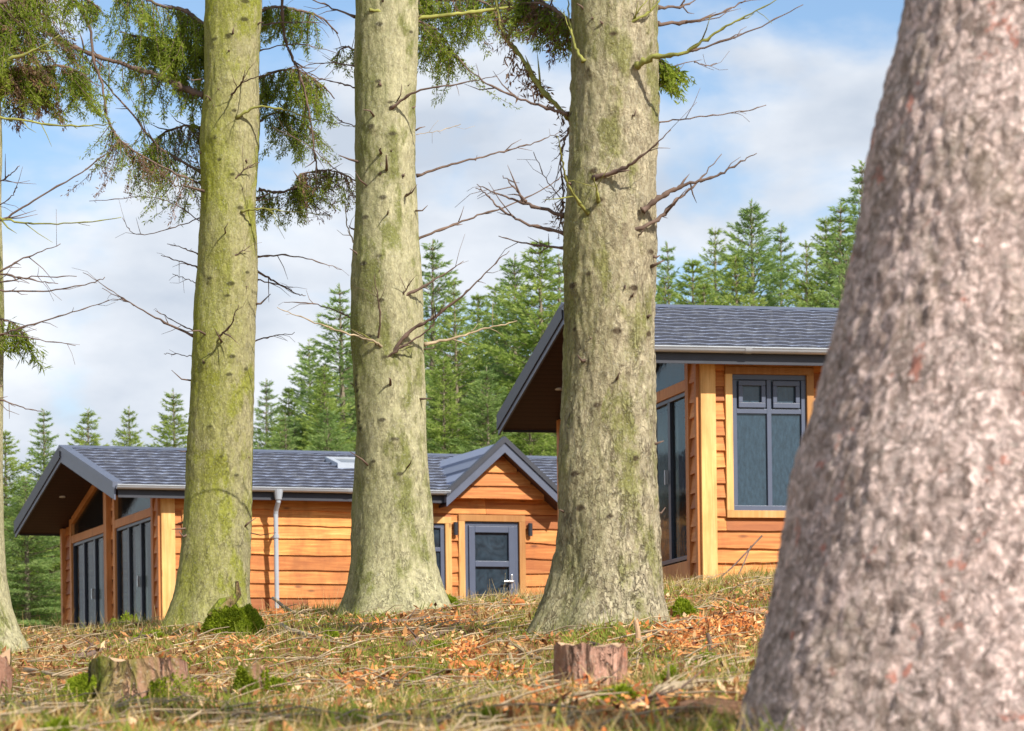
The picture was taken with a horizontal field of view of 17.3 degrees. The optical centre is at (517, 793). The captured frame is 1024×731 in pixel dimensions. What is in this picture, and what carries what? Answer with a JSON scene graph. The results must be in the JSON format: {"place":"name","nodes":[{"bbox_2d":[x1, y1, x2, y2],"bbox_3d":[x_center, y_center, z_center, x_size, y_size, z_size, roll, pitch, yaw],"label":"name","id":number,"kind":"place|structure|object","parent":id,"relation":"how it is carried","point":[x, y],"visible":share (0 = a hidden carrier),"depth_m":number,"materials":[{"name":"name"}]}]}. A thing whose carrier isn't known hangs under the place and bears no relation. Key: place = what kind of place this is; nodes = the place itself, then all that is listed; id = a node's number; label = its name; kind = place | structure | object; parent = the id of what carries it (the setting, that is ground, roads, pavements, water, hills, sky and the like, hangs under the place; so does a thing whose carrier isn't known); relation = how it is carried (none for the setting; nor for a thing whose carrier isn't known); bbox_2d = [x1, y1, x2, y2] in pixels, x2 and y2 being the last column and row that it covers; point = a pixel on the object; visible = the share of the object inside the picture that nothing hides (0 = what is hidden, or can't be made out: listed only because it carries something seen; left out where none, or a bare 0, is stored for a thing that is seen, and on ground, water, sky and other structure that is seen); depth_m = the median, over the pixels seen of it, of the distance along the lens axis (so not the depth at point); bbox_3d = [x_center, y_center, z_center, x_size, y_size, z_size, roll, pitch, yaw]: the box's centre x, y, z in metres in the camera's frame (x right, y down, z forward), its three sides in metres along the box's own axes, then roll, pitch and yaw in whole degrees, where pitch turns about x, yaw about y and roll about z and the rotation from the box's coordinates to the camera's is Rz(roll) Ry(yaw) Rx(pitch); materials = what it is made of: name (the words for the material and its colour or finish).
{"place":"outdoors","nodes":[
{"label":"outdoors","id":0,"kind":"place"},
{"bbox_2d":[16,559,777,636],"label":"tall dry grass","id":1,"kind":"structure","parent":0,"point":[539,591],"depth_m":29.43,"materials":[{"name":"plant"}]},
{"bbox_2d":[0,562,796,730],"bbox_3d":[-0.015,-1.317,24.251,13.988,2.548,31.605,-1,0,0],"label":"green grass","id":2,"kind":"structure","parent":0,"point":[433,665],"depth_m":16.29,"materials":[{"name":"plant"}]},
{"bbox_2d":[0,567,816,730],"bbox_3d":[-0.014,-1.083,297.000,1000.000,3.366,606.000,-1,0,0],"label":"ground","id":3,"kind":"structure","parent":0,"point":[361,682],"depth_m":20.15,"materials":[{"name":"plant"}]},
{"bbox_2d":[0,647,12,695],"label":"tree stump","id":4,"kind":"object","parent":3,"relation":"on","point":[6,665],"visible":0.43,"depth_m":15.95,"materials":[{"name":"brown wood"}]},
{"bbox_2d":[3,430,57,617],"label":"conifer","id":5,"kind":"object","parent":3,"relation":"on","point":[12,469],"visible":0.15,"depth_m":67.92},
{"bbox_2d":[4,477,60,631],"bbox_3d":[-9.319,-3.565,64.093,4.538,4.933,4.292,-1,0,-33],"label":"conifer","id":6,"kind":"object","parent":3,"relation":"on","point":[27,564],"visible":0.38,"depth_m":63.84,"materials":[{"name":"plant"}]},
{"bbox_2d":[6,465,60,628],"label":"conifer","id":7,"kind":"object","parent":3,"relation":"on","point":[56,547],"visible":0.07,"depth_m":65.66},
{"bbox_2d":[11,407,58,555],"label":"conifer","id":8,"kind":"object","parent":3,"relation":"on","point":[43,458],"visible":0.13,"depth_m":73.93,"materials":[{"name":"plant"}]},
{"bbox_2d":[11,536,60,617],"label":"conifer","id":9,"kind":"object","parent":3,"relation":"on","point":[41,571],"visible":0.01,"depth_m":68.28,"materials":[{"name":"plant"}]},
{"bbox_2d":[0,0,120,652],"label":"spruce tree","id":10,"kind":"object","parent":3,"relation":"on","point":[21,82],"visible":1,"depth_m":23.95,"materials":[{"name":"green plant"}]},
{"bbox_2d":[40,715,81,730],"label":"moss clump","id":11,"kind":"object","parent":3,"relation":"on","point":[55,722],"visible":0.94,"depth_m":9.88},
{"bbox_2d":[23,653,110,676],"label":"fallen branch","id":12,"kind":"object","parent":3,"relation":"on","point":[26,669],"visible":0.46,"depth_m":19.09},
{"bbox_2d":[65,407,109,445],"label":"conifer","id":13,"kind":"object","parent":3,"relation":"on","point":[87,434],"visible":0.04,"depth_m":81.92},
{"bbox_2d":[72,628,152,658],"bbox_3d":[-2.735,-1.016,22.771,0.196,0.348,2.627,-1,0,3],"label":"fallen branch","id":14,"kind":"object","parent":3,"relation":"on","point":[89,654],"visible":0.48,"depth_m":21.83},
{"bbox_2d":[111,610,138,626],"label":"moss clump","id":15,"kind":"object","parent":3,"relation":"on","point":[125,615],"visible":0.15,"depth_m":33.94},
{"bbox_2d":[112,405,144,446],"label":"conifer","id":16,"kind":"object","parent":3,"relation":"on","point":[130,442],"visible":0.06,"depth_m":81.94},
{"bbox_2d":[57,656,228,707],"bbox_3d":[-1.755,-0.449,15.081,1.122,0.320,1.155,-1,0,0],"label":"tree stump","id":17,"kind":"object","parent":3,"relation":"on","point":[121,674],"visible":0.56,"depth_m":14.89,"materials":[{"name":"brown wood"}]},
{"bbox_2d":[131,630,167,640],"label":"moss clump","id":18,"kind":"object","parent":3,"relation":"on","point":[159,633],"visible":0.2,"depth_m":24.25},
{"bbox_2d":[141,389,188,447],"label":"conifer","id":19,"kind":"object","parent":3,"relation":"on","point":[169,432],"visible":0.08,"depth_m":79.92,"materials":[{"name":"plant"}]},
{"bbox_2d":[34,0,355,627],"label":"spruce tree","id":20,"kind":"object","parent":3,"relation":"on","point":[215,554],"visible":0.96,"depth_m":27.86,"materials":[{"name":"green plant"}]},
{"bbox_2d":[199,581,267,635],"bbox_3d":[-2.005,-1.283,23.786,0.492,0.429,0.468,-1,0,0],"label":"mossy stump","id":21,"kind":"object","parent":3,"relation":"on","point":[227,612],"visible":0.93,"depth_m":23.68,"materials":[{"name":"plant"}]},
{"bbox_2d":[231,661,268,694],"bbox_3d":[-1.190,-0.472,15.093,0.189,0.240,0.185,-1,0,0],"label":"tree stump","id":22,"kind":"object","parent":3,"relation":"on","point":[245,674],"visible":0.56,"depth_m":15.05,"materials":[{"name":"brown wood"}]},
{"bbox_2d":[253,378,281,448],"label":"conifer","id":23,"kind":"object","parent":3,"relation":"on","point":[266,391],"visible":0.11,"depth_m":83.94,"materials":[{"name":"plant"}]},
{"bbox_2d":[265,416,288,449],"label":"conifer","id":24,"kind":"object","parent":3,"relation":"on","point":[281,420],"visible":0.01,"depth_m":73.98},
{"bbox_2d":[261,674,295,693],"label":"moss clump","id":25,"kind":"object","parent":3,"relation":"on","point":[273,680],"visible":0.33,"depth_m":15.07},
{"bbox_2d":[264,387,301,448],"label":"conifer","id":26,"kind":"object","parent":3,"relation":"on","point":[288,409],"visible":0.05,"depth_m":77.94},
{"bbox_2d":[14,436,557,629],"bbox_3d":[-1.057,-3.699,55.688,13.160,3.825,7.737,-1,0,-20],"label":"timber cabin","id":27,"kind":"object","parent":3,"relation":"on","point":[111,516],"visible":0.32,"depth_m":52.22,"materials":[{"name":"wood"}]},
{"bbox_2d":[73,540,84,628],"bbox_3d":[-7.248,-3.191,55.961,0.070,1.970,0.813,-1,0,-20],"label":"glazed door","id":28,"kind":"structure","parent":27,"relation":"in","point":[75,549],"depth_m":56.29,"materials":[{"name":"grey glass"}]},
{"bbox_2d":[83,537,94,625],"bbox_3d":[-6.995,-3.194,55.187,0.115,1.970,0.813,-1,0,-20],"label":"glazed door","id":29,"kind":"structure","parent":27,"relation":"in","point":[85,542],"depth_m":55.52,"materials":[{"name":"grey glass"}]},
{"bbox_2d":[94,533,102,627],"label":"glazed door","id":30,"kind":"structure","parent":27,"relation":"in","point":[96,538],"depth_m":54.77,"materials":[{"name":"grey glass"}]},
{"bbox_2d":[116,525,128,620],"bbox_3d":[-6.161,-3.205,52.920,0.070,1.970,0.810,-1,0,-20],"label":"glazed door","id":31,"kind":"structure","parent":27,"relation":"in","point":[118,531],"depth_m":53.25,"materials":[{"name":"grey glass"}]},
{"bbox_2d":[128,521,140,615],"bbox_3d":[-5.916,-3.208,52.146,0.115,1.970,0.810,-1,0,-20],"label":"glazed door","id":32,"kind":"structure","parent":27,"relation":"in","point":[130,526],"depth_m":52.49,"materials":[{"name":"grey glass"}]},
{"bbox_2d":[140,517,150,620],"bbox_3d":[-5.620,-3.212,51.392,0.070,1.970,0.810,-1,0,-20],"label":"glazed door","id":33,"kind":"structure","parent":27,"relation":"in","point":[142,522],"depth_m":51.73,"materials":[{"name":"grey glass"}]},
{"bbox_2d":[433,523,444,588],"bbox_3d":[-1.778,-3.642,51.824,1.370,1.030,0.070,-1,0,-20],"label":"window","id":34,"kind":"structure","parent":27,"relation":"in","point":[439,530],"depth_m":52.02,"materials":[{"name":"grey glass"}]},
{"bbox_2d":[465,522,518,599],"bbox_3d":[-0.397,-3.228,52.285,0.887,1.965,0.130,-1,0,-20],"label":"door","id":35,"kind":"structure","parent":27,"relation":"in","point":[491,548],"depth_m":52.30,"materials":[{"name":"grey glass"}]},
{"bbox_2d":[267,413,310,450],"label":"conifer","id":36,"kind":"object","parent":3,"relation":"on","point":[285,440],"visible":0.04,"depth_m":66.43,"materials":[{"name":"plant"}]},
{"bbox_2d":[278,420,305,449],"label":"conifer","id":37,"kind":"object","parent":3,"relation":"on","point":[296,434],"visible":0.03,"depth_m":72.50,"materials":[{"name":"plant"}]},
{"bbox_2d":[271,597,324,616],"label":"fallen branch","id":38,"kind":"object","parent":3,"relation":"on","point":[280,603],"visible":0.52,"depth_m":27.93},
{"bbox_2d":[259,339,350,448],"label":"conifer","id":39,"kind":"object","parent":3,"relation":"on","point":[300,354],"visible":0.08,"depth_m":79.88,"materials":[{"name":"plant"}]},
{"bbox_2d":[281,283,356,451],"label":"conifer","id":40,"kind":"object","parent":3,"relation":"on","point":[340,371],"visible":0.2,"depth_m":75.86,"materials":[{"name":"plant"}]},
{"bbox_2d":[279,622,365,641],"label":"fallen branch","id":41,"kind":"object","parent":3,"relation":"on","point":[286,627],"visible":0.52,"depth_m":21.79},
{"bbox_2d":[293,366,355,451],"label":"conifer","id":42,"kind":"object","parent":3,"relation":"on","point":[332,405],"visible":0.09,"depth_m":71.93,"materials":[{"name":"plant"}]},
{"bbox_2d":[295,389,354,450],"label":"conifer","id":43,"kind":"object","parent":3,"relation":"on","point":[314,411],"visible":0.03,"depth_m":72.60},
{"bbox_2d":[320,627,339,637],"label":"moss clump","id":44,"kind":"object","parent":3,"relation":"on","point":[334,634],"visible":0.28,"depth_m":21.57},
{"bbox_2d":[306,407,354,450],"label":"conifer","id":45,"kind":"object","parent":3,"relation":"on","point":[320,442],"visible":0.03,"depth_m":67.38,"materials":[{"name":"plant"}]},
{"bbox_2d":[304,672,372,701],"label":"fallen branch","id":46,"kind":"object","parent":3,"relation":"on","point":[337,688],"visible":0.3,"depth_m":15.09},
{"bbox_2d":[330,350,356,448],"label":"conifer","id":47,"kind":"object","parent":3,"relation":"on","point":[349,392],"visible":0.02,"depth_m":81.82,"materials":[{"name":"plant"}]},
{"bbox_2d":[329,708,376,723],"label":"moss clump","id":48,"kind":"object","parent":3,"relation":"on","point":[350,714],"visible":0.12,"depth_m":11.97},
{"bbox_2d":[0,652,738,730],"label":"dry grass","id":49,"kind":"structure","parent":3,"relation":"on","point":[422,728],"depth_m":10.32,"materials":[{"name":"plant"}]},
{"bbox_2d":[0,573,772,730],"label":"twig litter","id":50,"kind":"object","parent":3,"relation":"on","point":[279,716],"visible":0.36,"depth_m":14.29,"materials":[{"name":"wood"}]},
{"bbox_2d":[1,575,772,730],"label":"leaf litter","id":51,"kind":"object","parent":3,"relation":"on","point":[728,687],"visible":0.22,"depth_m":18.61,"materials":[{"name":"plant"}]},
{"bbox_2d":[339,607,477,628],"bbox_3d":[-0.895,-1.249,24.299,0.332,0.275,2.327,-1,0,23],"label":"fallen branch","id":52,"kind":"object","parent":3,"relation":"on","point":[409,619],"visible":0.42,"depth_m":24.73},
{"bbox_2d":[272,0,565,616],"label":"spruce tree","id":53,"kind":"object","parent":3,"relation":"on","point":[393,558],"visible":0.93,"depth_m":26.77,"materials":[{"name":"beige plant"}]},
{"bbox_2d":[370,672,478,695],"bbox_3d":[-0.385,-0.483,14.806,0.151,0.149,1.476,-1,0,-21],"label":"fallen branch","id":54,"kind":"object","parent":3,"relation":"on","point":[395,684],"visible":0.23,"depth_m":15.27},
{"bbox_2d":[404,623,461,646],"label":"fallen branch","id":55,"kind":"object","parent":3,"relation":"on","point":[417,638],"visible":0.59,"depth_m":20.61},
{"bbox_2d":[428,639,448,650],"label":"moss clump","id":56,"kind":"object","parent":3,"relation":"on","point":[440,641],"visible":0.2,"depth_m":19.77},
{"bbox_2d":[426,387,454,453],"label":"conifer","id":57,"kind":"object","parent":3,"relation":"on","point":[427,407],"visible":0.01,"depth_m":69.93,"materials":[{"name":"plant"}]},
{"bbox_2d":[130,590,767,730],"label":"wood chips","id":58,"kind":"object","parent":3,"relation":"on","point":[747,621],"visible":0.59,"depth_m":18.40,"materials":[{"name":"wood"}]},
{"bbox_2d":[447,594,462,607],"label":"moss clump","id":59,"kind":"object","parent":3,"relation":"on","point":[452,599],"visible":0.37,"depth_m":27.67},
{"bbox_2d":[426,357,485,453],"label":"conifer","id":60,"kind":"object","parent":3,"relation":"on","point":[434,433],"visible":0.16,"depth_m":67.89,"materials":[{"name":"plant"}]},
{"bbox_2d":[421,240,494,446],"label":"conifer","id":61,"kind":"object","parent":3,"relation":"on","point":[433,330],"visible":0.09,"depth_m":79.86,"materials":[{"name":"plant"}]},
{"bbox_2d":[424,279,496,453],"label":"conifer","id":62,"kind":"object","parent":3,"relation":"on","point":[465,348],"visible":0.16,"depth_m":75.92,"materials":[{"name":"plant"}]},
{"bbox_2d":[446,660,487,673],"bbox_3d":[-0.245,-0.615,16.500,0.234,0.080,0.101,-2,1,-27],"label":"rotten log","id":63,"kind":"object","parent":3,"relation":"on","point":[472,662],"visible":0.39,"depth_m":16.46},
{"bbox_2d":[443,292,505,448],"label":"conifer","id":64,"kind":"object","parent":3,"relation":"on","point":[479,313],"visible":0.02,"depth_m":83.88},
{"bbox_2d":[429,365,526,454],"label":"conifer","id":65,"kind":"object","parent":3,"relation":"on","point":[487,413],"visible":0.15,"depth_m":67.85,"materials":[{"name":"plant"}]},
{"bbox_2d":[465,705,508,730],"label":"moss clump","id":66,"kind":"object","parent":3,"relation":"on","point":[485,712],"visible":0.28,"depth_m":10.78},
{"bbox_2d":[447,283,528,453],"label":"conifer","id":67,"kind":"object","parent":3,"relation":"on","point":[488,313],"visible":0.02,"depth_m":81.92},
{"bbox_2d":[441,253,556,452],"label":"conifer","id":68,"kind":"object","parent":3,"relation":"on","point":[499,370],"visible":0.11,"depth_m":77.84,"materials":[{"name":"plant"}]},
{"bbox_2d":[449,237,563,455],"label":"conifer","id":69,"kind":"object","parent":3,"relation":"on","point":[539,327],"visible":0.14,"depth_m":75.79,"materials":[{"name":"plant"}]},
{"bbox_2d":[509,598,524,606],"bbox_3d":[-0.006,-1.474,26.200,0.119,0.092,0.133,-6,2,-20],"label":"wood chunk","id":70,"kind":"object","parent":3,"relation":"on","point":[517,601],"visible":0.6,"depth_m":26.15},
{"bbox_2d":[497,637,551,663],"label":"fallen branch","id":71,"kind":"object","parent":3,"relation":"on","point":[521,649],"visible":0.49,"depth_m":18.45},
{"bbox_2d":[507,432,556,455],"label":"conifer","id":72,"kind":"object","parent":3,"relation":"on","point":[521,441],"visible":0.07,"depth_m":67.82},
{"bbox_2d":[525,254,563,355],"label":"conifer","id":73,"kind":"object","parent":3,"relation":"on","point":[558,264],"visible":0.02,"depth_m":81.91,"materials":[{"name":"plant"}]},
{"bbox_2d":[532,433,556,455],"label":"conifer","id":74,"kind":"object","parent":3,"relation":"on","point":[550,448],"visible":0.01,"depth_m":70.20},
{"bbox_2d":[477,668,620,684],"bbox_3d":[0.070,-0.496,14.624,0.104,0.151,2.538,-1,0,-13],"label":"fallen branch","id":75,"kind":"object","parent":3,"relation":"on","point":[605,679],"visible":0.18,"depth_m":14.55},
{"bbox_2d":[553,642,627,689],"bbox_3d":[0.296,-0.472,13.596,0.316,0.280,0.312,-1,0,0],"label":"tree stump","id":76,"kind":"object","parent":3,"relation":"on","point":[568,658],"visible":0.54,"depth_m":13.48,"materials":[{"name":"brown wood"}]},
{"bbox_2d":[590,683,640,704],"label":"moss clump","id":77,"kind":"object","parent":3,"relation":"on","point":[621,687],"visible":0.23,"depth_m":11.47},
{"bbox_2d":[454,0,801,637],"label":"spruce tree","id":78,"kind":"object","parent":3,"relation":"on","point":[609,533],"visible":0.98,"depth_m":20.75,"materials":[{"name":"beige plant"}]},
{"bbox_2d":[634,620,640,643],"bbox_3d":[0.665,-0.880,18.701,0.038,0.168,0.031,-1,0,22],"label":"stick","id":79,"kind":"object","parent":3,"relation":"on","point":[637,630],"visible":0.64,"depth_m":18.69,"materials":[{"name":"brown wood"}]},
{"bbox_2d":[587,641,717,660],"bbox_3d":[0.626,-0.757,18.017,0.214,0.194,1.624,-1,0,-23],"label":"fallen branch","id":80,"kind":"object","parent":3,"relation":"on","point":[593,643],"visible":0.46,"depth_m":17.79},
{"bbox_2d":[629,668,704,711],"bbox_3d":[0.528,-0.351,11.691,0.187,0.188,1.228,-1,0,9],"label":"fallen branch","id":81,"kind":"object","parent":3,"relation":"on","point":[650,697],"visible":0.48,"depth_m":11.27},
{"bbox_2d":[496,302,838,583],"bbox_3d":[5.522,-4.240,43.159,10.180,3.895,7.684,-1,0,-13],"label":"raised timber cabin","id":82,"kind":"object","parent":3,"relation":"on","point":[736,387],"visible":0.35,"depth_m":39.21,"materials":[{"name":"wood"}]},
{"bbox_2d":[656,399,671,566],"bbox_3d":[1.735,-3.728,40.657,0.115,1.970,0.810,-1,0,-13],"label":"glazed door","id":83,"kind":"structure","parent":82,"relation":"in","point":[662,404],"depth_m":40.30,"materials":[{"name":"grey metal"}]},
{"bbox_2d":[668,392,686,563],"bbox_3d":[1.942,-3.731,39.874,0.070,1.970,0.810,-1,0,-13],"label":"glazed door","id":84,"kind":"structure","parent":82,"relation":"in","point":[672,444],"depth_m":40.22,"materials":[{"name":"grey metal"}]},
{"bbox_2d":[732,374,805,510],"bbox_3d":[2.919,-4.073,39.181,0.903,1.580,0.085,-1,0,-13],"label":"window","id":85,"kind":"structure","parent":82,"relation":"in","point":[769,411],"depth_m":39.16,"materials":[{"name":"grey glass"}]},
{"bbox_2d":[655,277,679,304],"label":"conifer","id":86,"kind":"object","parent":3,"relation":"on","point":[665,291],"visible":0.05,"depth_m":66.92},
{"bbox_2d":[658,664,682,681],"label":"moss clump","id":87,"kind":"object","parent":3,"relation":"on","point":[671,669],"visible":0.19,"depth_m":13.29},
{"bbox_2d":[656,241,686,304],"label":"conifer","id":88,"kind":"object","parent":3,"relation":"on","point":[667,267],"visible":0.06,"depth_m":77.95,"materials":[{"name":"plant"}]},
{"bbox_2d":[668,596,696,616],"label":"moss clump","id":89,"kind":"object","parent":3,"relation":"on","point":[681,605],"visible":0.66,"depth_m":21.75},
{"bbox_2d":[668,258,724,304],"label":"conifer","id":90,"kind":"object","parent":3,"relation":"on","point":[688,278],"visible":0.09,"depth_m":73.92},
{"bbox_2d":[640,607,755,633],"bbox_3d":[1.141,-1.048,20.402,0.297,0.289,2.649,-1,0,18],"label":"fallen branch","id":91,"kind":"object","parent":3,"relation":"on","point":[676,631],"visible":0.3,"depth_m":19.20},
{"bbox_2d":[652,662,745,700],"bbox_3d":[0.644,-0.406,12.467,0.149,0.186,1.967,-1,0,13],"label":"fallen branch","id":92,"kind":"object","parent":3,"relation":"on","point":[677,684],"visible":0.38,"depth_m":11.94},
{"bbox_2d":[683,282,721,304],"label":"conifer","id":93,"kind":"object","parent":3,"relation":"on","point":[702,300],"visible":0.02,"depth_m":69.79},
{"bbox_2d":[673,697,741,721],"bbox_3d":[0.653,-0.256,10.800,0.328,0.102,0.142,3,1,18],"label":"rotten log","id":94,"kind":"object","parent":3,"relation":"on","point":[735,704],"visible":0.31,"depth_m":10.75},
{"bbox_2d":[687,650,731,665],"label":"moss clump","id":95,"kind":"object","parent":3,"relation":"on","point":[711,653],"visible":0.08,"depth_m":17.27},
{"bbox_2d":[694,228,734,304],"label":"conifer","id":96,"kind":"object","parent":3,"relation":"on","point":[713,244],"visible":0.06,"depth_m":79.92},
{"bbox_2d":[717,535,761,578],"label":"dry stalk","id":97,"kind":"object","parent":3,"relation":"on","point":[745,553],"visible":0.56,"depth_m":35.95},
{"bbox_2d":[715,253,767,305],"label":"conifer","id":98,"kind":"object","parent":3,"relation":"on","point":[736,288],"visible":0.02,"depth_m":69.91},
{"bbox_2d":[699,199,803,306],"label":"conifer","id":99,"kind":"object","parent":3,"relation":"on","point":[751,256],"visible":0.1,"depth_m":75.77,"materials":[{"name":"plant"}]},
{"bbox_2d":[735,608,767,614],"bbox_3d":[1.529,-1.182,22.101,0.246,0.067,0.080,-5,-1,11],"label":"wood chunk","id":100,"kind":"object","parent":3,"relation":"on","point":[760,610],"visible":0.4,"depth_m":22.07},
{"bbox_2d":[760,222,804,306],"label":"conifer","id":101,"kind":"object","parent":3,"relation":"on","point":[781,241],"visible":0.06,"depth_m":77.89,"materials":[{"name":"plant"}]},
{"bbox_2d":[781,240,837,307],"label":"conifer","id":102,"kind":"object","parent":3,"relation":"on","point":[806,275],"visible":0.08,"depth_m":73.92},
{"bbox_2d":[792,216,843,307],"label":"conifer","id":103,"kind":"object","parent":3,"relation":"on","point":[822,230],"visible":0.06,"depth_m":77.92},
{"bbox_2d":[789,201,856,307],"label":"conifer","id":104,"kind":"object","parent":3,"relation":"on","point":[848,239],"visible":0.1,"depth_m":73.87,"materials":[{"name":"plant"}]},
{"bbox_2d":[797,160,864,307],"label":"conifer","id":105,"kind":"object","parent":3,"relation":"on","point":[854,200],"visible":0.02,"depth_m":77.91,"materials":[{"name":"plant"}]},
{"bbox_2d":[825,250,849,307],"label":"conifer","id":106,"kind":"object","parent":3,"relation":"on","point":[835,287],"visible":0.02,"depth_m":66.87,"materials":[{"name":"plant"}]},
{"bbox_2d":[737,0,1023,730],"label":"spruce tree","id":107,"kind":"object","parent":3,"relation":"on","point":[896,602],"visible":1,"depth_m":8.55,"materials":[{"name":"grey plant"}]},
{"bbox_2d":[1,0,903,505],"label":"sky","id":108,"kind":"structure","parent":0,"point":[818,69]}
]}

